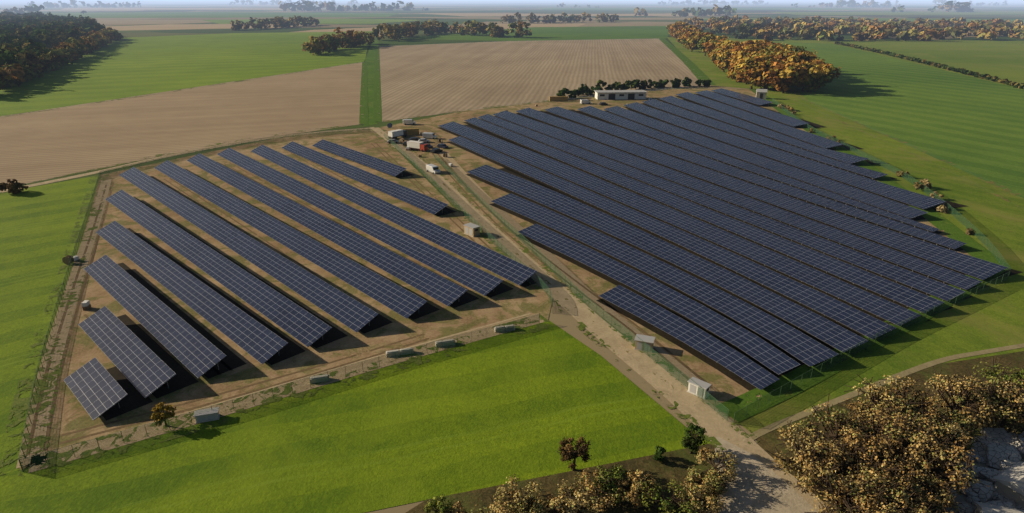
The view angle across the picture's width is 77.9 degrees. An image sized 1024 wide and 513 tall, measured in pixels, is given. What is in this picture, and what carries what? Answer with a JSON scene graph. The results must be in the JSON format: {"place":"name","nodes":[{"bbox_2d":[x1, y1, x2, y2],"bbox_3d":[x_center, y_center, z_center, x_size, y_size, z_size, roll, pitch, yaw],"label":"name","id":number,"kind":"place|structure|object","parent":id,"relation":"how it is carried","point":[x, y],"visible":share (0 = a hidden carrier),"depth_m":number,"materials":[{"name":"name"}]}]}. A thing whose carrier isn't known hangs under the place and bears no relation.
{"place":"outdoors","nodes":[
{"label":"outdoors","id":0,"kind":"place"},
{"bbox_2d":[0,175,99,474],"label":"green field","id":1,"kind":"structure","parent":0,"point":[37,225],"depth_m":124.46,"materials":[{"name":"plant"}]},
{"bbox_2d":[62,255,73,264],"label":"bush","id":2,"kind":"object","parent":1,"relation":"on","point":[66,260],"visible":0.94,"depth_m":127.91,"materials":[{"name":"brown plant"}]},
{"bbox_2d":[81,300,90,310],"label":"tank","id":3,"kind":"object","parent":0,"point":[86,304],"visible":1,"depth_m":109.26,"materials":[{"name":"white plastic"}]},
{"bbox_2d":[0,129,359,193],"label":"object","id":4,"kind":"object","parent":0,"point":[160,159],"visible":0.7,"depth_m":203.72,"materials":[{"name":"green plant"}]},
{"bbox_2d":[0,62,364,183],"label":"field soil","id":5,"kind":"structure","parent":0,"point":[49,144],"depth_m":276.38,"materials":[{"name":"soil"}]},
{"bbox_2d":[0,62,357,116],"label":"margin","id":6,"kind":"object","parent":5,"relation":"on","point":[149,94],"visible":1,"depth_m":353.29,"materials":[{"name":"green plant"}]},
{"bbox_2d":[359,62,368,123],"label":"grass strip","id":7,"kind":"object","parent":5,"relation":"on","point":[363,119],"visible":1,"depth_m":339.25,"materials":[{"name":"plant"}]},
{"bbox_2d":[0,31,371,115],"bbox_3d":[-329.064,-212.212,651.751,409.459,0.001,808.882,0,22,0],"label":"green field","id":8,"kind":"structure","parent":0,"point":[124,67],"depth_m":505.21,"materials":[{"name":"plant"}]},
{"bbox_2d":[0,127,373,191],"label":"track","id":9,"kind":"structure","parent":0,"point":[60,179],"depth_m":207.48,"materials":[{"name":"soil"}]},
{"bbox_2d":[30,124,359,183],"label":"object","id":10,"kind":"object","parent":9,"relation":"on","point":[166,154],"visible":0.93,"depth_m":211.25,"materials":[{"name":"green plant"}]},
{"bbox_2d":[61,8,325,9],"bbox_3d":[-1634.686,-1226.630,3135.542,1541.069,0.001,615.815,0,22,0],"label":"field","id":11,"kind":"structure","parent":0,"point":[175,9],"depth_m":2931.19,"materials":[{"name":"soil"}]},
{"bbox_2d":[44,12,398,17],"bbox_3d":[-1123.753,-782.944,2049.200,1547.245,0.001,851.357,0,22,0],"label":"field","id":12,"kind":"structure","parent":0,"point":[181,14],"depth_m":2051.80,"materials":[{"name":"plant"}]},
{"bbox_2d":[203,18,416,23],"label":"field","id":13,"kind":"structure","parent":0,"point":[349,21],"depth_m":1444.92,"materials":[{"name":"soil"}]},
{"bbox_2d":[297,27,384,36],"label":"tan field","id":14,"kind":"structure","parent":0,"point":[347,29],"depth_m":1046.72,"materials":[{"name":"soil"}]},
{"bbox_2d":[0,320,709,512],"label":"green field","id":15,"kind":"structure","parent":0,"point":[496,410],"depth_m":76.86,"materials":[{"name":"plant"}]},
{"bbox_2d":[193,407,219,422],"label":"kiosk","id":16,"kind":"object","parent":15,"relation":"on","point":[213,414],"visible":1,"depth_m":80.55,"materials":[{"name":"concrete"}]},
{"bbox_2d":[18,313,547,472],"bbox_3d":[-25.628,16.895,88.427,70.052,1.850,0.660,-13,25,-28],"label":"dirt track","id":17,"kind":"structure","parent":15,"relation":"on","point":[458,336],"depth_m":83.86,"materials":[{"name":"soil"}]},
{"bbox_2d":[19,314,555,476],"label":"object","id":18,"kind":"object","parent":17,"relation":"on","point":[417,360],"visible":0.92,"depth_m":84.19,"materials":[{"name":"brown plant"}]},
{"bbox_2d":[41,317,534,462],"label":"ruts","id":19,"kind":"structure","parent":17,"relation":"on","point":[271,394],"depth_m":85.69,"materials":[{"name":"soil"}]},
{"bbox_2d":[384,134,552,307],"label":"fence","id":20,"kind":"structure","parent":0,"point":[438,188],"depth_m":151.48,"materials":[{"name":"green"}]},
{"bbox_2d":[464,223,480,236],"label":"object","id":21,"kind":"structure","parent":0,"point":[471,229],"depth_m":143.34,"materials":[{"name":"concrete"}]},
{"bbox_2d":[0,0,1023,512],"bbox_3d":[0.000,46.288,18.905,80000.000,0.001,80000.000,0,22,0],"label":"ground","id":22,"kind":"structure","parent":0,"point":[562,318],"depth_m":1832.52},
{"bbox_2d":[0,11,123,89],"bbox_3d":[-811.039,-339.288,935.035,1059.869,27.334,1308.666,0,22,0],"label":"forest","id":23,"kind":"object","parent":22,"relation":"on","point":[33,44],"visible":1,"depth_m":606.92,"materials":[{"name":"green plant"}]},
{"bbox_2d":[105,24,305,30],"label":"tan field","id":24,"kind":"structure","parent":22,"relation":"on","point":[177,26],"depth_m":1152.57,"materials":[{"name":"soil"}]},
{"bbox_2d":[20,129,551,469],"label":"dirt ground","id":25,"kind":"structure","parent":22,"relation":"on","point":[71,414],"depth_m":114.42,"materials":[{"name":"soil"}]},
{"bbox_2d":[19,172,100,468],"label":"fence","id":26,"kind":"object","parent":25,"relation":"on","point":[35,384],"visible":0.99,"depth_m":98.09,"materials":[{"name":"green"}]},
{"bbox_2d":[16,179,111,467],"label":"dirt","id":27,"kind":"structure","parent":25,"relation":"on","point":[57,356],"depth_m":104.58,"materials":[{"name":"soil"}]},
{"bbox_2d":[0,174,108,474],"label":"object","id":28,"kind":"object","parent":27,"relation":"on","point":[24,402],"visible":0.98,"depth_m":88.10,"materials":[{"name":"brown plant"}]},
{"bbox_2d":[26,184,106,454],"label":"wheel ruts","id":29,"kind":"structure","parent":27,"relation":"on","point":[34,423],"depth_m":103.01,"materials":[{"name":"soil"}]},
{"bbox_2d":[44,183,113,449],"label":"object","id":30,"kind":"object","parent":25,"relation":"on","point":[48,431],"visible":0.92,"depth_m":104.26,"materials":[{"name":"soil"}]},
{"bbox_2d":[164,179,253,238],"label":"ruts","id":31,"kind":"structure","parent":25,"relation":"on","point":[206,207],"depth_m":162.56,"materials":[{"name":"soil"}]},
{"bbox_2d":[115,136,352,178],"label":"ruts","id":32,"kind":"structure","parent":25,"relation":"on","point":[248,150],"depth_m":229.80,"materials":[{"name":"soil"}]},
{"bbox_2d":[113,135,354,177],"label":"ruts","id":33,"kind":"structure","parent":25,"relation":"on","point":[247,149],"depth_m":226.00,"materials":[{"name":"soil"}]},
{"bbox_2d":[100,127,368,175],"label":"fence","id":34,"kind":"object","parent":25,"relation":"on","point":[324,131],"visible":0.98,"depth_m":225.45,"materials":[{"name":"green"}]},
{"bbox_2d":[60,333,424,436],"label":"ruts","id":35,"kind":"structure","parent":25,"relation":"on","point":[233,389],"depth_m":87.11,"materials":[{"name":"soil"}]},
{"bbox_2d":[59,338,428,443],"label":"ruts","id":36,"kind":"structure","parent":25,"relation":"on","point":[236,395],"depth_m":86.02,"materials":[{"name":"soil"}]},
{"bbox_2d":[170,178,333,286],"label":"ruts","id":37,"kind":"structure","parent":25,"relation":"on","point":[255,234],"depth_m":143.14,"materials":[{"name":"soil"}]},
{"bbox_2d":[224,163,280,194],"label":"ruts","id":38,"kind":"structure","parent":25,"relation":"on","point":[249,177],"depth_m":189.62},
{"bbox_2d":[40,313,530,455],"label":"ruts","id":39,"kind":"structure","parent":25,"relation":"on","point":[306,377],"depth_m":90.22,"materials":[{"name":"soil"}]},
{"bbox_2d":[64,139,536,420],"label":"solar array","id":40,"kind":"object","parent":25,"relation":"on","point":[142,370],"visible":1,"depth_m":120.78,"materials":[{"name":"blue"}]},
{"bbox_2d":[291,153,340,180],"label":"ruts","id":41,"kind":"structure","parent":25,"relation":"on","point":[315,166],"depth_m":202.55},
{"bbox_2d":[310,374,329,383],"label":"blocks","id":42,"kind":"object","parent":25,"relation":"on","point":[318,379],"depth_m":88.78,"materials":[{"name":"concrete"}]},
{"bbox_2d":[307,159,382,199],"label":"ruts","id":43,"kind":"structure","parent":25,"relation":"on","point":[345,179],"depth_m":187.54,"materials":[{"name":"soil"}]},
{"bbox_2d":[230,163,463,294],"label":"ruts","id":44,"kind":"structure","parent":25,"relation":"on","point":[306,205],"depth_m":163.72,"materials":[{"name":"soil"}]},
{"bbox_2d":[386,347,413,356],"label":"blocks","id":45,"kind":"object","parent":25,"relation":"on","point":[396,352],"depth_m":95.42,"materials":[{"name":"concrete"}]},
{"bbox_2d":[435,339,454,346],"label":"blocks","id":46,"kind":"object","parent":25,"relation":"on","point":[449,342],"depth_m":98.03,"materials":[{"name":"concrete"}]},
{"bbox_2d":[371,143,529,293],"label":"ruts","id":47,"kind":"structure","parent":25,"relation":"on","point":[523,288],"depth_m":155.88,"materials":[{"name":"soil"}]},
{"bbox_2d":[376,143,537,291],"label":"ruts","id":48,"kind":"structure","parent":25,"relation":"on","point":[532,287],"depth_m":162.94,"materials":[{"name":"soil"}]},
{"bbox_2d":[494,324,514,332],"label":"blocks","id":49,"kind":"object","parent":25,"relation":"on","point":[510,327],"depth_m":102.37,"materials":[{"name":"concrete"}]},
{"bbox_2d":[0,179,739,512],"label":"trees","id":50,"kind":"object","parent":22,"relation":"on","point":[14,186],"depth_m":67.10,"materials":[{"name":"plant"}]},
{"bbox_2d":[363,40,378,125],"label":"grass strip","id":51,"kind":"object","parent":22,"relation":"on","point":[370,59],"visible":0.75,"depth_m":423.79,"materials":[{"name":"green plant"}]},
{"bbox_2d":[230,11,618,54],"bbox_3d":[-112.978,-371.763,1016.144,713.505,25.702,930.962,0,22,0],"label":"woodland leaves","id":52,"kind":"object","parent":22,"relation":"on","point":[348,39],"visible":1,"depth_m":890.54,"materials":[{"name":"green plant"}]},
{"bbox_2d":[2,0,1007,16],"bbox_3d":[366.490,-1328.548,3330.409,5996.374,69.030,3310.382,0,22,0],"label":"woods leaves","id":53,"kind":"object","parent":22,"relation":"on","point":[714,11],"visible":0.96,"depth_m":2653.37,"materials":[{"name":"green plant"}]},
{"bbox_2d":[380,89,970,413],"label":"bare ground","id":54,"kind":"structure","parent":22,"relation":"on","point":[725,388],"depth_m":187.07,"materials":[{"name":"soil"}]},
{"bbox_2d":[387,139,398,143],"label":"car","id":55,"kind":"object","parent":54,"relation":"on","point":[389,141],"visible":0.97,"depth_m":234.33,"materials":[{"name":"grey paint"}]},
{"bbox_2d":[388,129,406,138],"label":"truck","id":56,"kind":"object","parent":54,"relation":"on","point":[394,134],"visible":0.97,"depth_m":241.98,"materials":[{"name":"grey paint"}]},
{"bbox_2d":[394,128,418,134],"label":"straw bales","id":57,"kind":"object","parent":54,"relation":"on","point":[412,131],"visible":0.52,"depth_m":248.66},
{"bbox_2d":[403,119,415,124],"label":"van","id":58,"kind":"object","parent":54,"relation":"on","point":[408,121],"visible":1,"depth_m":268.77,"materials":[{"name":"white paint"}]},
{"bbox_2d":[408,137,419,140],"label":"car","id":59,"kind":"object","parent":54,"relation":"on","point":[414,139],"visible":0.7,"depth_m":237.72,"materials":[{"name":"grey paint"}]},
{"bbox_2d":[407,140,427,151],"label":"truck","id":60,"kind":"object","parent":54,"relation":"on","point":[420,145],"visible":1,"depth_m":222.44,"materials":[{"name":"red paint"}]},
{"bbox_2d":[405,126,442,150],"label":"yard ruts","id":61,"kind":"structure","parent":54,"relation":"on","point":[433,132],"depth_m":247.27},
{"bbox_2d":[418,138,429,142],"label":"car","id":62,"kind":"object","parent":54,"relation":"on","point":[424,140],"visible":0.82,"depth_m":235.46,"materials":[{"name":"grey paint"}]},
{"bbox_2d":[423,132,436,138],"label":"van","id":63,"kind":"object","parent":54,"relation":"on","point":[429,135],"visible":0.95,"depth_m":241.87,"materials":[{"name":"white paint"}]},
{"bbox_2d":[426,164,439,173],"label":"van","id":64,"kind":"object","parent":54,"relation":"on","point":[433,169],"visible":1,"depth_m":194.32,"materials":[{"name":"white paint"}]},
{"bbox_2d":[430,148,442,152],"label":"car","id":65,"kind":"object","parent":54,"relation":"on","point":[434,150],"visible":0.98,"depth_m":219.86,"materials":[{"name":"grey paint"}]},
{"bbox_2d":[437,143,448,148],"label":"car","id":66,"kind":"object","parent":54,"relation":"on","point":[442,145],"visible":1,"depth_m":226.97,"materials":[{"name":"blue paint"}]},
{"bbox_2d":[549,96,567,100],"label":"straw bales","id":67,"kind":"object","parent":54,"relation":"on","point":[558,98],"visible":1,"depth_m":329.93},
{"bbox_2d":[429,149,688,379],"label":"wheel ruts","id":68,"kind":"structure","parent":54,"relation":"on","point":[632,331],"depth_m":121.29,"materials":[{"name":"soil"}]},
{"bbox_2d":[429,143,712,388],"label":"fence","id":69,"kind":"object","parent":54,"relation":"on","point":[669,352],"visible":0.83,"depth_m":114.00,"materials":[{"name":"metal"}]},
{"bbox_2d":[439,153,714,392],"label":"grass verge","id":70,"kind":"structure","parent":54,"relation":"on","point":[470,182],"depth_m":121.73,"materials":[{"name":"plant"}]},
{"bbox_2d":[463,88,707,110],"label":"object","id":71,"kind":"object","parent":54,"relation":"on","point":[569,98],"visible":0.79,"depth_m":329.46,"materials":[{"name":"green plant"}]},
{"bbox_2d":[580,99,590,103],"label":"van","id":72,"kind":"object","parent":54,"relation":"on","point":[583,101],"visible":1,"depth_m":321.45,"materials":[{"name":"white paint"}]},
{"bbox_2d":[594,90,647,99],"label":"farm shed","id":73,"kind":"structure","parent":54,"relation":"on","point":[618,94],"depth_m":335.98,"materials":[{"name":"white paint"}]},
{"bbox_2d":[439,88,1020,394],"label":"solar array","id":74,"kind":"object","parent":54,"relation":"on","point":[748,242],"visible":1,"depth_m":147.65,"materials":[{"name":"blue"}]},
{"bbox_2d":[756,89,766,98],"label":"station","id":75,"kind":"object","parent":54,"relation":"on","point":[761,93],"visible":0.82,"depth_m":337.27,"materials":[{"name":"grey"}]},
{"bbox_2d":[715,269,1007,421],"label":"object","id":76,"kind":"object","parent":54,"relation":"on","point":[733,405],"visible":0.55,"depth_m":90.92,"materials":[{"name":"plant"}]},
{"bbox_2d":[750,89,1009,266],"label":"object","id":77,"kind":"object","parent":54,"relation":"on","point":[972,248],"visible":0.53,"depth_m":152.70,"materials":[{"name":"plant"}]},
{"bbox_2d":[666,21,840,92],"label":"trees","id":78,"kind":"object","parent":22,"relation":"on","point":[750,61],"depth_m":386.82,"materials":[{"name":"plant"}]},
{"bbox_2d":[706,436,817,512],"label":"gravel yard","id":79,"kind":"structure","parent":22,"relation":"on","point":[759,487],"depth_m":69.34,"materials":[{"name":"gravel"}]},
{"bbox_2d":[556,77,973,234],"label":"hedge leaves","id":80,"kind":"object","parent":22,"relation":"on","point":[634,83],"visible":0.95,"depth_m":356.14,"materials":[{"name":"green plant"}]},
{"bbox_2d":[683,14,1023,89],"bbox_3d":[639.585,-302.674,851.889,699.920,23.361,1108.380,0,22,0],"label":"forest","id":81,"kind":"object","parent":22,"relation":"on","point":[860,29],"visible":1,"depth_m":882.00,"materials":[{"name":"orange plant"}]},
{"bbox_2d":[766,358,1023,512],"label":"wood","id":82,"kind":"object","parent":22,"relation":"on","point":[912,482],"depth_m":68.68,"materials":[{"name":"plant"}]},
{"bbox_2d":[944,457,1023,512],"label":"ground rock","id":83,"kind":"object","parent":22,"relation":"on","point":[960,498],"depth_m":68.31,"materials":[{"name":"stone"}]},
{"bbox_2d":[929,432,1023,512],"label":"outcrop rock","id":84,"kind":"object","parent":83,"relation":"on","point":[991,452],"visible":0.59,"depth_m":72.47,"materials":[{"name":"stone"}]},
{"bbox_2d":[954,427,1023,508],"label":"rubble slabs","id":85,"kind":"structure","parent":83,"relation":"on","point":[1001,435],"depth_m":72.07,"materials":[{"name":"concrete"}]},
{"bbox_2d":[974,501,1023,512],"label":"rock","id":86,"kind":"object","parent":22,"relation":"on","point":[981,507],"visible":1,"depth_m":63.61,"materials":[{"name":"grey"}]},
{"bbox_2d":[447,24,583,31],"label":"tan field","id":87,"kind":"structure","parent":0,"point":[505,26],"depth_m":1235.89,"materials":[{"name":"soil"}]},
{"bbox_2d":[401,26,668,40],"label":"green field","id":88,"kind":"structure","parent":0,"point":[595,33],"depth_m":932.34,"materials":[{"name":"plant"}]},
{"bbox_2d":[378,86,698,122],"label":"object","id":89,"kind":"object","parent":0,"point":[486,107],"visible":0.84,"depth_m":300.45,"materials":[{"name":"plant"}]},
{"bbox_2d":[377,38,703,121],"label":"field soil","id":90,"kind":"structure","parent":0,"point":[424,80],"depth_m":470.35,"materials":[{"name":"soil"}]},
{"bbox_2d":[373,46,381,121],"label":"margin","id":91,"kind":"object","parent":90,"relation":"on","point":[377,117],"visible":1,"depth_m":360.75,"materials":[{"name":"plant"}]},
{"bbox_2d":[659,38,714,84],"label":"grass strip","id":92,"kind":"object","parent":90,"relation":"on","point":[691,65],"visible":0.94,"depth_m":528.12,"materials":[{"name":"plant"}]},
{"bbox_2d":[373,132,725,450],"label":"road verge","id":93,"kind":"structure","parent":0,"point":[582,326],"depth_m":99.68,"materials":[{"name":"green plant"}]},
{"bbox_2d":[406,444,725,512],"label":"wood floor","id":94,"kind":"structure","parent":0,"point":[676,464],"depth_m":70.36,"materials":[{"name":"soil"},{"name":"leaf litter"}]},
{"bbox_2d":[379,127,756,443],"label":"road verge","id":95,"kind":"structure","parent":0,"point":[525,250],"depth_m":103.30,"materials":[{"name":"green plant"}]},
{"bbox_2d":[419,13,731,15],"bbox_3d":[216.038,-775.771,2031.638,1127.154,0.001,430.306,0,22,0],"label":"field","id":96,"kind":"structure","parent":0,"point":[494,14],"depth_m":2051.80,"materials":[{"name":"soil"}]},
{"bbox_2d":[434,153,728,420],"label":"fence","id":97,"kind":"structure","parent":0,"point":[510,227],"depth_m":107.09,"materials":[{"name":"green"}]},
{"bbox_2d":[371,127,833,512],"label":"road","id":98,"kind":"structure","parent":0,"point":[705,415],"depth_m":95.25,"materials":[{"name":"gravel"}]},
{"bbox_2d":[381,132,728,439],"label":"grass tufts","id":99,"kind":"object","parent":98,"relation":"on","point":[548,282],"visible":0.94,"depth_m":120.84,"materials":[{"name":"plant"}]},
{"bbox_2d":[634,334,654,352],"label":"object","id":100,"kind":"structure","parent":0,"point":[647,340],"depth_m":96.55,"materials":[{"name":"concrete"}]},
{"bbox_2d":[687,377,711,398],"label":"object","id":101,"kind":"structure","parent":0,"point":[693,388],"depth_m":85.66,"materials":[{"name":"white paint"}]},
{"bbox_2d":[538,8,863,9],"bbox_3d":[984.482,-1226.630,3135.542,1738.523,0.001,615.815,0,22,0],"label":"field","id":102,"kind":"structure","parent":0,"point":[701,8],"depth_m":3206.00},
{"bbox_2d":[667,37,1023,431],"bbox_3d":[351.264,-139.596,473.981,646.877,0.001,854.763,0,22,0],"label":"grass","id":103,"kind":"structure","parent":0,"point":[991,317],"depth_m":139.18,"materials":[{"name":"plant"}]},
{"bbox_2d":[733,272,1009,423],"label":"fence","id":104,"kind":"object","parent":103,"relation":"on","point":[769,398],"visible":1,"depth_m":95.14,"materials":[{"name":"green"}]},
{"bbox_2d":[772,98,1010,274],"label":"fence","id":105,"kind":"object","parent":103,"relation":"on","point":[819,131],"visible":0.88,"depth_m":175.73,"materials":[{"name":"green"}]},
{"bbox_2d":[700,18,1023,22],"bbox_3d":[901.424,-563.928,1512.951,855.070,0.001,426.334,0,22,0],"label":"field","id":106,"kind":"structure","parent":0,"point":[914,19],"depth_m":1578.30,"materials":[{"name":"plant"}]},
{"bbox_2d":[746,41,1023,197],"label":"green field","id":107,"kind":"structure","parent":0,"point":[971,125],"depth_m":308.84,"materials":[{"name":"plant"}]},
{"bbox_2d":[749,343,1023,439],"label":"track","id":108,"kind":"structure","parent":0,"point":[783,422],"depth_m":88.59,"materials":[{"name":"soil"}]},
{"bbox_2d":[756,351,1023,511],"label":"ground","id":109,"kind":"structure","parent":0,"point":[768,441],"depth_m":87.51,"materials":[{"name":"soil"}]},
{"bbox_2d":[993,461,1023,507],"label":"rocks","id":110,"kind":"object","parent":109,"relation":"on","point":[1010,482],"visible":0.92,"depth_m":67.27,"materials":[{"name":"grey"}]},
{"bbox_2d":[773,11,1023,14],"bbox_3d":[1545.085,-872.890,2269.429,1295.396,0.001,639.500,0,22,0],"label":"field","id":111,"kind":"structure","parent":0,"point":[924,13],"depth_m":2182.78,"materials":[{"name":"plant"}]},
{"bbox_2d":[795,100,1018,206],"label":"field edge track","id":112,"kind":"structure","parent":0,"point":[937,166],"depth_m":189.04,"materials":[{"name":"soil"}]},
{"bbox_2d":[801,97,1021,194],"bbox_3d":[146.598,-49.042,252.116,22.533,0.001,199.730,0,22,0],"label":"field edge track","id":113,"kind":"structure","parent":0,"point":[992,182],"depth_m":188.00,"materials":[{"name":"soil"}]},
{"bbox_2d":[845,43,1023,83],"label":"green field","id":114,"kind":"structure","parent":0,"point":[1001,61],"depth_m":603.16,"materials":[{"name":"plant"}]}
]}

